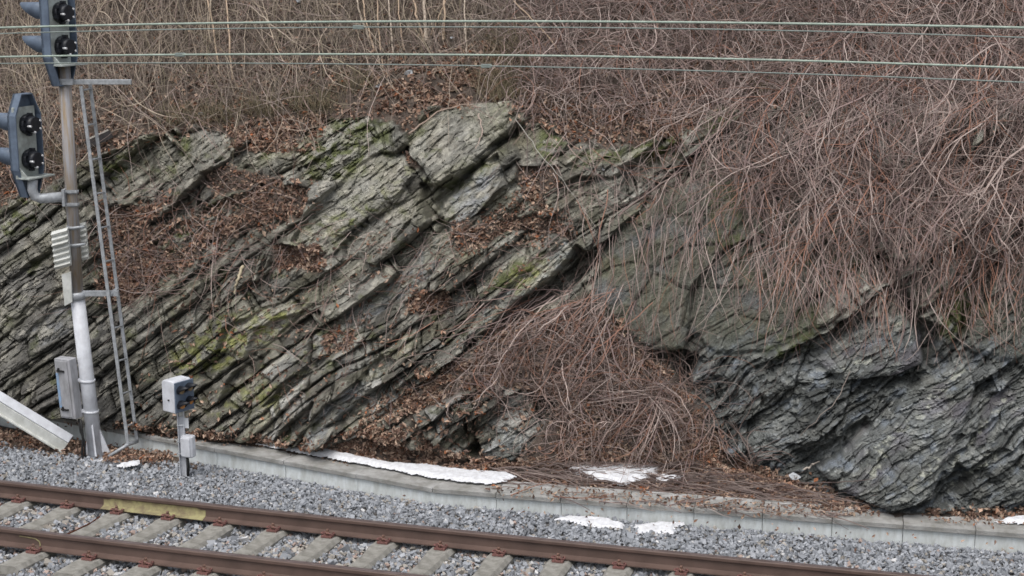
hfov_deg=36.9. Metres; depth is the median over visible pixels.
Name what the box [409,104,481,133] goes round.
dead branch
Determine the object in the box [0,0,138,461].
signal mast
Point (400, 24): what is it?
sapling
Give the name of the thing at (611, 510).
cable trough
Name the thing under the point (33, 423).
channel beam
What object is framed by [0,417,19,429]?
cable trough
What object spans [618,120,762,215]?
thick root
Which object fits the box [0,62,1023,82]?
overhead wire
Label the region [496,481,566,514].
cable trough
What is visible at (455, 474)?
snow patch
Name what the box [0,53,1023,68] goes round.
overhead wire
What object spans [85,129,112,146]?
broken board
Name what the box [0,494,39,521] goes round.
sleeper
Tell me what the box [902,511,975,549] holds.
cable trough
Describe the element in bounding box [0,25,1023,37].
overhead wire
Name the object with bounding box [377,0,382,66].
sapling
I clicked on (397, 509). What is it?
ballast
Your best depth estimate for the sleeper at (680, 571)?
14.58 m
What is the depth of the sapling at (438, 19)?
20.40 m
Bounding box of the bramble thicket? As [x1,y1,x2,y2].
[408,252,777,492]
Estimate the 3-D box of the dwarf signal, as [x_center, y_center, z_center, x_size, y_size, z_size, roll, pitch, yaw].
[-3.725,1.596,17.401,0.371,1.158,0.277,9,15,36]
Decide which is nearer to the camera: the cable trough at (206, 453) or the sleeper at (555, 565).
the sleeper at (555, 565)
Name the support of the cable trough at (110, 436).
on the track bed
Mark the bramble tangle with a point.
(664, 46)
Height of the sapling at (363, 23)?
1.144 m
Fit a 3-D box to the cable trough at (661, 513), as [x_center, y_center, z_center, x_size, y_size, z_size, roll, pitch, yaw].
[1.600,2.412,16.339,0.703,0.355,0.430,3,13,12]
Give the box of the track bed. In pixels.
[0,425,1018,575]
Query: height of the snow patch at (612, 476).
0.061 m
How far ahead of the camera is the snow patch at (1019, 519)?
15.58 m
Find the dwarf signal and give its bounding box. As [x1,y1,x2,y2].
[162,375,197,477]
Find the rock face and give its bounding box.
[0,93,1023,516]
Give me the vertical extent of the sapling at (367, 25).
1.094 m
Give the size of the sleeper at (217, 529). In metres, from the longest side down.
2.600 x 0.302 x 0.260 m
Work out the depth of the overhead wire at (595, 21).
12.94 m
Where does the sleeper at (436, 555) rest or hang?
on the track bed
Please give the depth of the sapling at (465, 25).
20.25 m
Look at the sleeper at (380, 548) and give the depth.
15.12 m
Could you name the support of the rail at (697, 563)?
on the sleeper at (17, 504)
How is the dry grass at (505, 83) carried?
on the hillside ground at (330, 114)
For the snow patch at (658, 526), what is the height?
0.044 m
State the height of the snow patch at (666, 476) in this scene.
0.040 m
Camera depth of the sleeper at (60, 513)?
16.13 m
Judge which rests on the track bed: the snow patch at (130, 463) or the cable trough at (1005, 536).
the cable trough at (1005, 536)
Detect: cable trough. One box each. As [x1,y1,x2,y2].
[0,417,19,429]
[39,414,86,440]
[101,429,151,451]
[150,435,223,466]
[215,443,295,478]
[284,454,370,491]
[356,466,444,503]
[433,479,502,509]
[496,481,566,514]
[561,485,631,520]
[627,490,697,527]
[694,495,764,532]
[762,500,832,537]
[832,506,902,544]
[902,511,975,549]
[974,516,1023,552]
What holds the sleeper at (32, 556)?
on the track bed
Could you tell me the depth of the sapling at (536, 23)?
20.06 m
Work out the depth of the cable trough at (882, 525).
15.71 m
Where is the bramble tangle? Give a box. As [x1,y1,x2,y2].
[448,0,1018,290]
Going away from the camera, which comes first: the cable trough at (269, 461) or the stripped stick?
the stripped stick
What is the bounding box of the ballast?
[0,441,1023,575]
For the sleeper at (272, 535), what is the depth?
15.35 m
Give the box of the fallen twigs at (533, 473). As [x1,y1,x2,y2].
[0,415,1023,551]
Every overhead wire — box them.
[0,20,1023,28]
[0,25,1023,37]
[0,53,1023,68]
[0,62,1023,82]
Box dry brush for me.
[0,0,545,253]
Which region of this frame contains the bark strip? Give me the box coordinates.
[234,265,244,293]
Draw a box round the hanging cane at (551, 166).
[516,120,594,225]
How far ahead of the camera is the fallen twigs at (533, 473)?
16.79 m
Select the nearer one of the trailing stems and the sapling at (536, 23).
the trailing stems
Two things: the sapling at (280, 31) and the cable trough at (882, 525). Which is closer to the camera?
the cable trough at (882, 525)
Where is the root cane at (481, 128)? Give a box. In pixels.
[475,113,482,148]
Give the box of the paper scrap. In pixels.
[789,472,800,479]
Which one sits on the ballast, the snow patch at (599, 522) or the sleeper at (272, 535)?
the snow patch at (599, 522)
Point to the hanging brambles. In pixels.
(932, 166)
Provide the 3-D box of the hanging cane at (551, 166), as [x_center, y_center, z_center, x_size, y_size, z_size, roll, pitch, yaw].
[0.446,-1.391,18.370,0.174,1.150,1.424,-10,16,-40]
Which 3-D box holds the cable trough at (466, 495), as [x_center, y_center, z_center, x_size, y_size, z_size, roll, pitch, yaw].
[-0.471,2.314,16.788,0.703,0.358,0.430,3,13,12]
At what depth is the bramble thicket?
17.38 m
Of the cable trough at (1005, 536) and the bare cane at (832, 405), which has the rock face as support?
the bare cane at (832, 405)
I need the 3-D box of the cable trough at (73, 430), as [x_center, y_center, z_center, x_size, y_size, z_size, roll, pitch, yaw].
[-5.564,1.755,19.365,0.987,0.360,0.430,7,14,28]
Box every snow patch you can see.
[117,460,139,467]
[256,444,516,483]
[554,515,624,529]
[569,464,658,485]
[631,521,684,534]
[656,474,681,480]
[994,515,1023,524]
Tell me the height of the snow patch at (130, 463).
0.045 m
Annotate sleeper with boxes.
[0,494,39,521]
[0,500,88,548]
[0,505,139,574]
[52,511,189,575]
[120,517,238,575]
[190,523,295,575]
[257,529,347,575]
[349,535,401,568]
[408,541,457,574]
[472,547,517,575]
[539,553,575,575]
[603,559,634,575]
[668,565,697,575]
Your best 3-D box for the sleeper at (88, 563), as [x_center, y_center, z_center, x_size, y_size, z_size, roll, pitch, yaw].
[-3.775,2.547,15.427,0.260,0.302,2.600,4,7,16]
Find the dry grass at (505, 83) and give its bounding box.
[44,9,809,168]
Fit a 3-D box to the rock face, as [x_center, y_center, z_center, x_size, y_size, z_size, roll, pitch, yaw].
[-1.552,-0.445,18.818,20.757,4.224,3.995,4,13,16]
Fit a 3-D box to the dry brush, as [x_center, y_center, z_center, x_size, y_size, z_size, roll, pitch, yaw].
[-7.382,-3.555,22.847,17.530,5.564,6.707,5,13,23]
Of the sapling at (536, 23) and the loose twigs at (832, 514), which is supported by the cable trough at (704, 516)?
the loose twigs at (832, 514)
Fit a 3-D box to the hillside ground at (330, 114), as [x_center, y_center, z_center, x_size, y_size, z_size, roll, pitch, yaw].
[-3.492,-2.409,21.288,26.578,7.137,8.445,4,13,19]
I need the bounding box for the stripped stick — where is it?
[802,461,819,471]
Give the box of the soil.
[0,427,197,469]
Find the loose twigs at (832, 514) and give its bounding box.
[492,482,868,528]
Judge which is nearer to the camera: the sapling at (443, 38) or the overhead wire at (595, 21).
the overhead wire at (595, 21)
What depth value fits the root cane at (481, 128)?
18.66 m
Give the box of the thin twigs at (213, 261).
[31,131,600,431]
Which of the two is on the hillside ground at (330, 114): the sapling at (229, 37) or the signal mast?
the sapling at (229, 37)
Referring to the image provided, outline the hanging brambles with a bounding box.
[600,0,1023,352]
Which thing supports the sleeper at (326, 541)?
on the track bed
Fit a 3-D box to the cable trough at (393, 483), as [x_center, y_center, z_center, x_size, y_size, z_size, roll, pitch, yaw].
[-1.200,2.252,17.073,0.987,0.359,0.430,7,14,28]
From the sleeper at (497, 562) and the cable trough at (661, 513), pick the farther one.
the cable trough at (661, 513)
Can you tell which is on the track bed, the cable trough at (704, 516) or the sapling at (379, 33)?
the cable trough at (704, 516)
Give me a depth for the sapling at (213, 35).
20.90 m
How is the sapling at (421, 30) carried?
on the hillside ground at (330, 114)
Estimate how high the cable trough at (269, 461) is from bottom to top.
0.356 m
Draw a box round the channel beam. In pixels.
[0,391,72,452]
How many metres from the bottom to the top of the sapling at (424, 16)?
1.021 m
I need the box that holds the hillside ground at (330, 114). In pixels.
[0,0,1023,522]
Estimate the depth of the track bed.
15.80 m
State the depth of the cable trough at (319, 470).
17.37 m
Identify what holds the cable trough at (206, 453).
on the track bed
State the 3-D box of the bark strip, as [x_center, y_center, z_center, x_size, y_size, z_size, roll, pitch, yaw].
[-3.319,-0.102,18.743,0.158,0.348,0.082,-11,16,-41]
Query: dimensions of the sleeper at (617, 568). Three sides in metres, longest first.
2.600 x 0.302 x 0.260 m
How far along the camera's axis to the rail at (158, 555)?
14.43 m
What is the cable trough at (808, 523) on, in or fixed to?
on the track bed
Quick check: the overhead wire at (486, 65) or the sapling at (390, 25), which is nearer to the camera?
the overhead wire at (486, 65)
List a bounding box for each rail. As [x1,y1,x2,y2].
[0,480,931,575]
[0,526,429,575]
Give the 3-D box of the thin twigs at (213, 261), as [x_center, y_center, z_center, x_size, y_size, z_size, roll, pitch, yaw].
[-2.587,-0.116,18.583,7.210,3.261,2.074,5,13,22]
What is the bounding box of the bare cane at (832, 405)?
[800,371,850,435]
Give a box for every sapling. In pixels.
[207,0,220,74]
[226,0,232,81]
[250,6,306,51]
[357,0,374,47]
[362,0,373,49]
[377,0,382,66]
[388,0,392,52]
[398,0,404,49]
[413,0,423,38]
[422,0,426,39]
[428,1,445,39]
[442,0,445,40]
[464,0,467,51]
[514,1,562,54]
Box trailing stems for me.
[565,182,1023,379]

